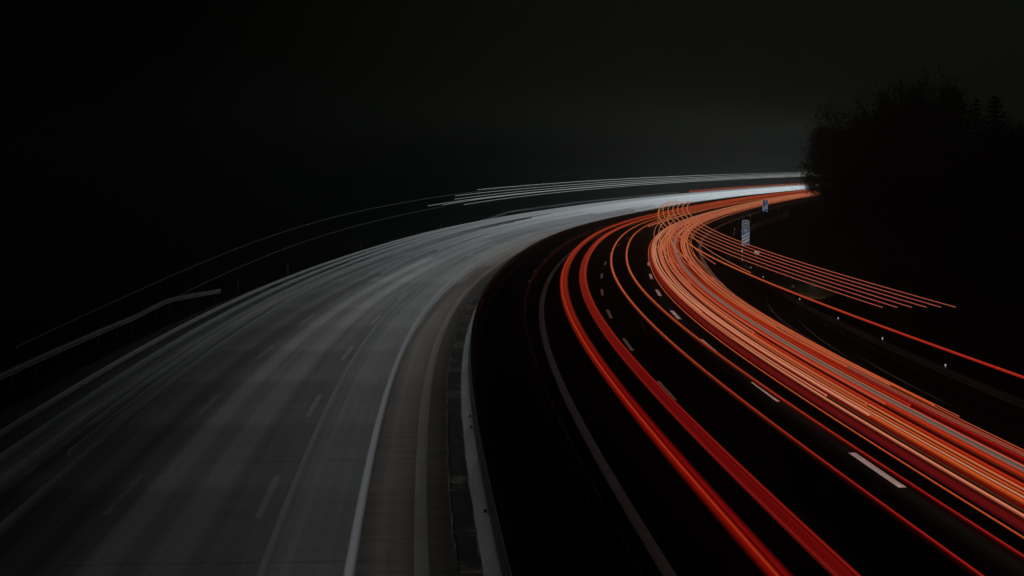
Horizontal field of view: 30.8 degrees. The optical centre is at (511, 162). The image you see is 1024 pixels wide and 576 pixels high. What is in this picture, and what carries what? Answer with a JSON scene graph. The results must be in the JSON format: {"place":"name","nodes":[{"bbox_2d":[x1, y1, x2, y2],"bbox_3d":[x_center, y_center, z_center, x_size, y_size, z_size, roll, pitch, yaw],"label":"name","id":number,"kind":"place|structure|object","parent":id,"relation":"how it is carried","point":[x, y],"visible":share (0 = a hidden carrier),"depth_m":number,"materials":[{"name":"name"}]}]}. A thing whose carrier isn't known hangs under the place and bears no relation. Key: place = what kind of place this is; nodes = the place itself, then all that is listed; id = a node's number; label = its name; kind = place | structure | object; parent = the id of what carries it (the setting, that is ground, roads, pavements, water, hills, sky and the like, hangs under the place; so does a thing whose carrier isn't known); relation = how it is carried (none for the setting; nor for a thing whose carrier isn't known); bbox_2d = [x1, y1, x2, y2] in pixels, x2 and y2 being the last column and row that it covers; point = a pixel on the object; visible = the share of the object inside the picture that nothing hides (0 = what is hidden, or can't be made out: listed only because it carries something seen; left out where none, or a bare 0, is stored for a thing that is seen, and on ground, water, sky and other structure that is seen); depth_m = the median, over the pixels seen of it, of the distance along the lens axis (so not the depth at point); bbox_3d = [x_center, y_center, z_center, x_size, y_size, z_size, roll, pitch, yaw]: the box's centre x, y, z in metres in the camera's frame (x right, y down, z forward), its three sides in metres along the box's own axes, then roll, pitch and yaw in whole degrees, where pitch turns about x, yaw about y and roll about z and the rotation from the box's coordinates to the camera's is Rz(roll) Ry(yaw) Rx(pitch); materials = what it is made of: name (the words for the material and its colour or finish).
{"place":"outdoors","nodes":[
{"label":"outdoors","id":0,"kind":"place"},
{"bbox_2d":[181,206,443,294],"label":"light trail","id":1,"kind":"object","parent":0,"point":[288,247],"visible":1,"depth_m":95.61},
{"bbox_2d":[0,194,671,436],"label":"light trail","id":2,"kind":"object","parent":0,"point":[32,413],"visible":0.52,"depth_m":79.24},
{"bbox_2d":[0,186,770,411],"bbox_3d":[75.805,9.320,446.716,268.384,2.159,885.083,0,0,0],"label":"verge","id":3,"kind":"structure","parent":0,"point":[40,294],"depth_m":162.50,"materials":[{"name":"green plant"}]},
{"bbox_2d":[0,288,220,389],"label":"guard rail","id":4,"kind":"object","parent":3,"relation":"on","point":[11,371],"visible":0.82,"depth_m":87.28,"materials":[{"name":"metal"}]},
{"bbox_2d":[480,192,677,220],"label":"guard rail","id":5,"kind":"object","parent":3,"relation":"on","point":[551,206],"visible":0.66,"depth_m":333.46,"materials":[{"name":"metal"}]},
{"bbox_2d":[0,189,795,575],"bbox_3d":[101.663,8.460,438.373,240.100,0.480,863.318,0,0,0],"label":"road","id":6,"kind":"structure","parent":0,"point":[190,503],"depth_m":58.12,"materials":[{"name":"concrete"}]},
{"bbox_2d":[102,474,144,514],"bbox_3d":[-10.181,8.695,48.794,0.183,0.001,6.053,0,0,-3],"label":"lane marking","id":7,"kind":"object","parent":6,"relation":"on","point":[121,496],"visible":1,"depth_m":48.49,"materials":[{"name":"paint"}]},
{"bbox_2d":[196,393,221,414],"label":"lane marking","id":8,"kind":"object","parent":6,"relation":"on","point":[208,404],"visible":1,"depth_m":66.73,"materials":[{"name":"paint"}]},
{"bbox_2d":[0,224,503,479],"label":"edge line","id":9,"kind":"object","parent":6,"relation":"on","point":[14,467],"visible":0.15,"depth_m":65.39,"materials":[{"name":"paint"}]},
{"bbox_2d":[255,476,280,517],"bbox_3d":[-6.362,8.695,48.473,0.183,0.001,6.037,0,0,-3],"label":"lane marking","id":10,"kind":"object","parent":6,"relation":"on","point":[266,499],"visible":1,"depth_m":48.20,"materials":[{"name":"paint"}]},
{"bbox_2d":[305,394,322,416],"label":"lane marking","id":11,"kind":"object","parent":6,"relation":"on","point":[313,406],"visible":1,"depth_m":66.46,"materials":[{"name":"paint"}]},
{"bbox_2d":[256,242,495,575],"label":"light trail","id":12,"kind":"object","parent":6,"relation":"on","point":[267,556],"visible":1,"depth_m":52.63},
{"bbox_2d":[0,185,798,490],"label":"light trail","id":13,"kind":"object","parent":6,"relation":"on","point":[13,475],"visible":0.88,"depth_m":67.47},
{"bbox_2d":[0,185,803,535],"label":"light trail","id":14,"kind":"object","parent":6,"relation":"on","point":[18,513],"visible":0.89,"depth_m":58.38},
{"bbox_2d":[0,184,804,463],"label":"light trail","id":15,"kind":"object","parent":6,"relation":"on","point":[16,447],"visible":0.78,"depth_m":71.62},
{"bbox_2d":[689,182,818,191],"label":"light trail","id":16,"kind":"object","parent":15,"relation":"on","point":[743,187],"visible":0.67,"depth_m":519.16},
{"bbox_2d":[67,188,754,455],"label":"light trail","id":17,"kind":"object","parent":6,"relation":"on","point":[84,440],"visible":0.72,"depth_m":74.00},
{"bbox_2d":[437,210,594,250],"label":"light trail","id":18,"kind":"object","parent":6,"relation":"on","point":[468,239],"visible":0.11,"depth_m":192.97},
{"bbox_2d":[489,206,621,232],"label":"light trail","id":19,"kind":"object","parent":6,"relation":"on","point":[536,221],"visible":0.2,"depth_m":242.36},
{"bbox_2d":[369,186,799,273],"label":"light trail","id":20,"kind":"object","parent":6,"relation":"on","point":[388,264],"visible":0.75,"depth_m":199.21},
{"bbox_2d":[380,186,804,273],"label":"light trail","id":21,"kind":"object","parent":6,"relation":"on","point":[397,265],"visible":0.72,"depth_m":218.07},
{"bbox_2d":[447,189,782,251],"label":"light trail","id":22,"kind":"object","parent":6,"relation":"on","point":[579,215],"visible":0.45,"depth_m":274.78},
{"bbox_2d":[431,187,805,256],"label":"light trail","id":23,"kind":"object","parent":6,"relation":"on","point":[437,254],"visible":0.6,"depth_m":177.94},
{"bbox_2d":[531,191,731,217],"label":"light trail","id":24,"kind":"object","parent":6,"relation":"on","point":[599,206],"visible":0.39,"depth_m":313.68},
{"bbox_2d":[486,187,804,236],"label":"light trail","id":25,"kind":"object","parent":6,"relation":"on","point":[591,212],"visible":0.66,"depth_m":254.88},
{"bbox_2d":[541,187,801,221],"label":"light trail","id":26,"kind":"object","parent":6,"relation":"on","point":[646,203],"visible":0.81,"depth_m":333.07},
{"bbox_2d":[552,185,807,213],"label":"light trail","id":27,"kind":"object","parent":6,"relation":"on","point":[659,198],"visible":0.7,"depth_m":376.44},
{"bbox_2d":[594,190,770,213],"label":"light trail","id":28,"kind":"object","parent":6,"relation":"on","point":[657,203],"visible":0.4,"depth_m":350.22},
{"bbox_2d":[16,172,792,347],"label":"light trail","id":29,"kind":"object","parent":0,"point":[225,253],"visible":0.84,"depth_m":56.16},
{"bbox_2d":[0,173,820,260],"bbox_3d":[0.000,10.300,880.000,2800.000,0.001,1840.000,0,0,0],"label":"ground","id":30,"kind":"structure","parent":0,"point":[45,213],"depth_m":565.04,"materials":[{"name":"black plant"}]},
{"bbox_2d":[355,227,572,575],"bbox_3d":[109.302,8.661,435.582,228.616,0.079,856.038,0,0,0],"label":"road","id":31,"kind":"structure","parent":0,"point":[386,546],"depth_m":54.40,"materials":[{"name":"asphalt"}]},
{"bbox_2d":[343,258,484,575],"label":"lane line","id":32,"kind":"object","parent":31,"relation":"on","point":[354,542],"visible":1,"depth_m":50.22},
{"bbox_2d":[447,276,492,575],"bbox_3d":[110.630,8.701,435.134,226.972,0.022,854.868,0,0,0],"label":"gutter","id":33,"kind":"object","parent":31,"relation":"on","point":[464,532],"visible":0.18,"depth_m":52.51,"materials":[{"name":"concrete"}]},
{"bbox_2d":[446,274,494,575],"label":"gutter edge","id":34,"kind":"object","parent":31,"relation":"on","point":[456,558],"visible":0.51,"depth_m":53.02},
{"bbox_2d":[414,243,533,575],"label":"edge line","id":35,"kind":"object","parent":31,"relation":"on","point":[421,562],"visible":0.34,"depth_m":54.18,"materials":[{"name":"paint"}]},
{"bbox_2d":[635,189,804,210],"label":"light trail","id":36,"kind":"object","parent":31,"relation":"on","point":[713,198],"visible":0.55,"depth_m":415.48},
{"bbox_2d":[460,306,483,575],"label":"gutter edge","id":37,"kind":"object","parent":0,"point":[478,550],"visible":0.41,"depth_m":54.15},
{"bbox_2d":[0,0,1023,172],"label":"sky","id":38,"kind":"structure","parent":0,"point":[87,86],"materials":[{"name":"black"}]},
{"bbox_2d":[428,175,803,205],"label":"light trail","id":39,"kind":"object","parent":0,"point":[519,193],"visible":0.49,"depth_m":226.39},
{"bbox_2d":[458,174,801,198],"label":"light trail","id":40,"kind":"object","parent":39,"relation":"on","point":[598,184],"visible":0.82,"depth_m":314.09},
{"bbox_2d":[444,175,799,204],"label":"light trail","id":41,"kind":"object","parent":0,"point":[589,187],"visible":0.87,"depth_m":296.94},
{"bbox_2d":[464,176,798,204],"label":"light trail","id":42,"kind":"object","parent":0,"point":[608,187],"visible":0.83,"depth_m":304.24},
{"bbox_2d":[456,173,806,195],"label":"light trail","id":43,"kind":"object","parent":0,"point":[600,182],"visible":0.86,"depth_m":319.34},
{"bbox_2d":[663,201,882,307],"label":"light trail","id":44,"kind":"object","parent":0,"point":[767,268],"visible":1,"depth_m":77.94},
{"bbox_2d":[534,196,1023,575],"bbox_3d":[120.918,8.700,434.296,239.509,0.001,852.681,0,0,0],"label":"road","id":45,"kind":"structure","parent":0,"point":[862,535],"depth_m":58.75,"materials":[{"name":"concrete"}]},
{"bbox_2d":[539,209,698,575],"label":"edge line","id":46,"kind":"object","parent":45,"relation":"on","point":[653,549],"visible":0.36,"depth_m":54.19,"materials":[{"name":"paint"}]},
{"bbox_2d":[481,194,787,575],"bbox_3d":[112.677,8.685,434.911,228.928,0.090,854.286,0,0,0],"label":"median","id":47,"kind":"object","parent":45,"relation":"on","point":[557,526],"visible":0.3,"depth_m":54.47,"materials":[{"name":"soil"}]},
{"bbox_2d":[523,199,743,575],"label":"guard rail","id":48,"kind":"object","parent":47,"relation":"on","point":[627,554],"visible":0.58,"depth_m":51.89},
{"bbox_2d":[461,189,806,575],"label":"concrete barrier","id":49,"kind":"object","parent":47,"relation":"on","point":[498,553],"visible":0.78,"depth_m":56.56,"materials":[{"name":"concrete"}]},
{"bbox_2d":[560,190,802,575],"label":"light trail","id":50,"kind":"object","parent":45,"relation":"on","point":[758,551],"visible":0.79,"depth_m":47.89,"materials":[{"name":"red"}]},
{"bbox_2d":[651,212,732,338],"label":"light trail","id":51,"kind":"object","parent":45,"relation":"on","point":[700,314],"visible":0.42,"depth_m":102.12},
{"bbox_2d":[579,190,861,575],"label":"light trail","id":52,"kind":"object","parent":45,"relation":"on","point":[823,553],"visible":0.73,"depth_m":48.04,"materials":[{"name":"red"}]},
{"bbox_2d":[666,194,803,333],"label":"light trail","id":53,"kind":"object","parent":45,"relation":"on","point":[719,309],"visible":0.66,"depth_m":113.56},
{"bbox_2d":[658,195,811,377],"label":"light trail","id":54,"kind":"object","parent":45,"relation":"on","point":[724,322],"visible":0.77,"depth_m":88.38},
{"bbox_2d":[652,212,827,395],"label":"light trail","id":55,"kind":"object","parent":45,"relation":"on","point":[806,383],"visible":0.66,"depth_m":82.40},
{"bbox_2d":[683,194,812,326],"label":"light trail","id":56,"kind":"object","parent":45,"relation":"on","point":[735,301],"visible":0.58,"depth_m":112.11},
{"bbox_2d":[655,193,869,415],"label":"light trail","id":57,"kind":"object","parent":45,"relation":"on","point":[823,388],"visible":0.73,"depth_m":77.43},
{"bbox_2d":[680,196,846,366],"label":"light trail","id":58,"kind":"object","parent":45,"relation":"on","point":[810,347],"visible":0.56,"depth_m":89.14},
{"bbox_2d":[663,194,868,404],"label":"light trail","id":59,"kind":"object","parent":45,"relation":"on","point":[780,353],"visible":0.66,"depth_m":80.84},
{"bbox_2d":[669,194,885,403],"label":"light trail","id":60,"kind":"object","parent":45,"relation":"on","point":[767,336],"visible":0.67,"depth_m":80.56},
{"bbox_2d":[684,194,889,384],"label":"light trail","id":61,"kind":"object","parent":45,"relation":"on","point":[780,327],"visible":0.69,"depth_m":86.20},
{"bbox_2d":[677,209,910,405],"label":"light trail","id":62,"kind":"object","parent":45,"relation":"on","point":[860,379],"visible":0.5,"depth_m":78.18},
{"bbox_2d":[610,191,984,575],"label":"light trail","id":63,"kind":"object","parent":45,"relation":"on","point":[943,550],"visible":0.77,"depth_m":46.54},
{"bbox_2d":[625,191,1023,562],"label":"light trail","id":64,"kind":"object","parent":45,"relation":"on","point":[1001,544],"visible":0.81,"depth_m":47.81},
{"bbox_2d":[648,234,1023,538],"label":"light trail","id":65,"kind":"object","parent":45,"relation":"on","point":[989,516],"visible":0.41,"depth_m":53.33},
{"bbox_2d":[649,205,1023,532],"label":"light trail","id":66,"kind":"object","parent":45,"relation":"on","point":[1008,518],"visible":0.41,"depth_m":54.61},
{"bbox_2d":[654,216,1023,517],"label":"light trail","id":67,"kind":"object","parent":45,"relation":"on","point":[915,452],"visible":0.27,"depth_m":52.82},
{"bbox_2d":[657,224,1023,511],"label":"light trail","id":68,"kind":"object","parent":45,"relation":"on","point":[969,479],"visible":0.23,"depth_m":51.62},
{"bbox_2d":[659,211,1023,504],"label":"light trail","id":69,"kind":"object","parent":45,"relation":"on","point":[967,470],"visible":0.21,"depth_m":51.79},
{"bbox_2d":[659,235,1023,507],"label":"light trail","id":70,"kind":"object","parent":45,"relation":"on","point":[1013,501],"visible":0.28,"depth_m":56.00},
{"bbox_2d":[661,235,1023,497],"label":"light trail","id":71,"kind":"object","parent":45,"relation":"on","point":[1007,488],"visible":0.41,"depth_m":54.34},
{"bbox_2d":[663,218,1023,498],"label":"light trail","id":72,"kind":"object","parent":45,"relation":"on","point":[840,395],"visible":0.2,"depth_m":59.13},
{"bbox_2d":[665,221,1023,494],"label":"light trail","id":73,"kind":"object","parent":45,"relation":"on","point":[950,453],"visible":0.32,"depth_m":55.43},
{"bbox_2d":[668,211,1023,487],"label":"light trail","id":74,"kind":"object","parent":45,"relation":"on","point":[915,426],"visible":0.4,"depth_m":57.65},
{"bbox_2d":[668,206,1023,488],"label":"light trail","id":75,"kind":"object","parent":45,"relation":"on","point":[855,395],"visible":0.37,"depth_m":58.60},
{"bbox_2d":[668,195,1023,490],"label":"light trail","id":76,"kind":"object","parent":45,"relation":"on","point":[897,420],"visible":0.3,"depth_m":52.52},
{"bbox_2d":[670,239,1023,483],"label":"light trail","id":77,"kind":"object","parent":45,"relation":"on","point":[862,395],"visible":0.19,"depth_m":60.74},
{"bbox_2d":[671,206,1023,479],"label":"light trail","id":78,"kind":"object","parent":45,"relation":"on","point":[1017,473],"visible":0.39,"depth_m":57.75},
{"bbox_2d":[673,204,1023,471],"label":"light trail","id":79,"kind":"object","parent":45,"relation":"on","point":[863,387],"visible":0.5,"depth_m":62.20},
{"bbox_2d":[674,207,1023,472],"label":"light trail","id":80,"kind":"object","parent":45,"relation":"on","point":[906,408],"visible":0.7,"depth_m":64.30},
{"bbox_2d":[676,219,1023,466],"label":"light trail","id":81,"kind":"object","parent":45,"relation":"on","point":[866,385],"visible":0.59,"depth_m":63.18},
{"bbox_2d":[678,212,1023,465],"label":"light trail","id":82,"kind":"object","parent":45,"relation":"on","point":[876,389],"visible":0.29,"depth_m":61.70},
{"bbox_2d":[681,195,1023,461],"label":"light trail","id":83,"kind":"object","parent":45,"relation":"on","point":[980,438],"visible":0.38,"depth_m":61.71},
{"bbox_2d":[683,221,1023,463],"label":"light trail","id":84,"kind":"object","parent":45,"relation":"on","point":[910,406],"visible":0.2,"depth_m":58.55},
{"bbox_2d":[684,196,1023,457],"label":"light trail","id":85,"kind":"object","parent":45,"relation":"on","point":[870,380],"visible":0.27,"depth_m":65.47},
{"bbox_2d":[685,196,1023,455],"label":"light trail","id":86,"kind":"object","parent":45,"relation":"on","point":[921,404],"visible":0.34,"depth_m":58.06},
{"bbox_2d":[698,198,1023,456],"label":"edge line","id":87,"kind":"object","parent":45,"relation":"on","point":[704,262],"visible":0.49,"depth_m":109.18,"materials":[{"name":"paint"}]},
{"bbox_2d":[849,453,904,487],"bbox_3d":[10.322,8.695,52.663,0.223,0.001,5.967,0,0,-3],"label":"lane marking","id":88,"kind":"object","parent":45,"relation":"on","point":[878,471],"visible":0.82,"depth_m":52.42,"materials":[{"name":"paint"}]},
{"bbox_2d":[668,201,896,307],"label":"light trail","id":89,"kind":"object","parent":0,"point":[775,267],"visible":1,"depth_m":77.57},
{"bbox_2d":[672,201,911,307],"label":"light trail","id":90,"kind":"object","parent":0,"point":[786,267],"visible":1,"depth_m":77.64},
{"bbox_2d":[677,201,926,307],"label":"light trail","id":91,"kind":"object","parent":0,"point":[793,266],"visible":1,"depth_m":78.58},
{"bbox_2d":[686,196,934,405],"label":"light trail","id":92,"kind":"object","parent":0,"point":[891,384],"visible":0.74,"depth_m":80.57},
{"bbox_2d":[682,201,939,306],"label":"light trail","id":93,"kind":"object","parent":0,"point":[804,266],"visible":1,"depth_m":78.83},
{"bbox_2d":[687,201,955,307],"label":"light trail","id":94,"kind":"object","parent":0,"point":[817,267],"visible":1,"depth_m":78.08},
{"bbox_2d":[691,196,958,416],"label":"light trail","id":95,"kind":"object","parent":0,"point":[815,343],"visible":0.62,"depth_m":82.24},
{"bbox_2d":[656,237,1023,521],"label":"light trail","id":96,"kind":"object","parent":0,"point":[1015,515],"visible":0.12,"depth_m":56.46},
{"bbox_2d":[661,228,1023,513],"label":"light trail","id":97,"kind":"object","parent":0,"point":[885,426],"visible":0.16,"depth_m":54.86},
{"bbox_2d":[666,222,1023,495],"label":"light trail","id":98,"kind":"object","parent":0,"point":[810,375],"visible":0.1,"depth_m":75.36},
{"bbox_2d":[667,215,1023,378],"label":"light trail","id":99,"kind":"object","parent":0,"point":[962,355],"visible":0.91,"depth_m":58.77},
{"bbox_2d":[673,226,1023,491],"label":"light trail","id":100,"kind":"object","parent":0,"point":[859,393],"visible":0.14,"depth_m":60.87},
{"bbox_2d":[677,221,1023,481],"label":"light trail","id":101,"kind":"object","parent":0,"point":[875,395],"visible":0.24,"depth_m":60.44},
{"bbox_2d":[687,195,1023,453],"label":"light trail","id":102,"kind":"object","parent":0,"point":[889,386],"visible":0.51,"depth_m":62.72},
{"bbox_2d":[690,196,1023,450],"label":"light trail","id":103,"kind":"object","parent":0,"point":[933,406],"visible":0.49,"depth_m":57.16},
{"bbox_2d":[724,201,1023,420],"bbox_3d":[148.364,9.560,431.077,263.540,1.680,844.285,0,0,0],"label":"verge","id":104,"kind":"structure","parent":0,"point":[797,234],"depth_m":123.29,"materials":[{"name":"green plant"}]},
{"bbox_2d":[742,220,748,257],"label":"exit marker sign","id":105,"kind":"object","parent":104,"relation":"on","point":[745,234],"visible":0.98,"depth_m":172.89,"materials":[{"name":"metal"}]},
{"bbox_2d":[749,210,789,232],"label":"railing","id":106,"kind":"object","parent":104,"relation":"on","point":[778,217],"visible":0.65,"depth_m":275.05,"materials":[{"name":"metal"}]},
{"bbox_2d":[800,150,830,208],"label":"leafy tree","id":107,"kind":"object","parent":104,"relation":"on","point":[817,184],"visible":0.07,"depth_m":372.17,"materials":[{"name":"green plant"}]},
{"bbox_2d":[792,116,850,213],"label":"leafy tree","id":108,"kind":"object","parent":104,"relation":"on","point":[808,157],"visible":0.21,"depth_m":329.55,"materials":[{"name":"green plant"}]},
{"bbox_2d":[794,95,881,223],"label":"leafy tree","id":109,"kind":"object","parent":104,"relation":"on","point":[826,145],"visible":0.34,"depth_m":284.45,"materials":[{"name":"green plant"}]},
{"bbox_2d":[825,107,889,193],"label":"leafy tree","id":110,"kind":"object","parent":104,"relation":"on","point":[851,143],"visible":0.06,"depth_m":262.60,"materials":[{"name":"green plant"}]},
{"bbox_2d":[725,233,1023,416],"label":"guard rail","id":111,"kind":"object","parent":104,"relation":"on","point":[985,388],"visible":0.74,"depth_m":79.78,"materials":[{"name":"metal"}]},
{"bbox_2d":[821,80,935,175],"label":"leafy tree","id":112,"kind":"object","parent":104,"relation":"on","point":[852,146],"visible":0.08,"depth_m":249.06,"materials":[{"name":"green plant"}]},
{"bbox_2d":[836,79,963,175],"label":"leafy tree","id":113,"kind":"object","parent":104,"relation":"on","point":[875,136],"visible":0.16,"depth_m":234.36,"materials":[{"name":"green plant"}]},
{"bbox_2d":[867,59,991,181],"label":"leafy tree","id":114,"kind":"object","parent":104,"relation":"on","point":[933,124],"visible":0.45,"depth_m":225.14,"materials":[{"name":"green plant"}]},
{"bbox_2d":[962,99,985,168],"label":"conifer","id":115,"kind":"object","parent":104,"relation":"on","point":[975,110],"visible":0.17,"depth_m":211.83,"materials":[{"name":"plant"}]},
{"bbox_2d":[950,104,1023,185],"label":"leafy tree","id":116,"kind":"object","parent":104,"relation":"on","point":[1009,129],"visible":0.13,"depth_m":200.00,"materials":[{"name":"green plant"}]},
{"bbox_2d":[965,95,1023,262],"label":"conifer","id":117,"kind":"object","parent":104,"relation":"on","point":[994,122],"visible":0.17,"depth_m":174.03,"materials":[{"name":"plant"}]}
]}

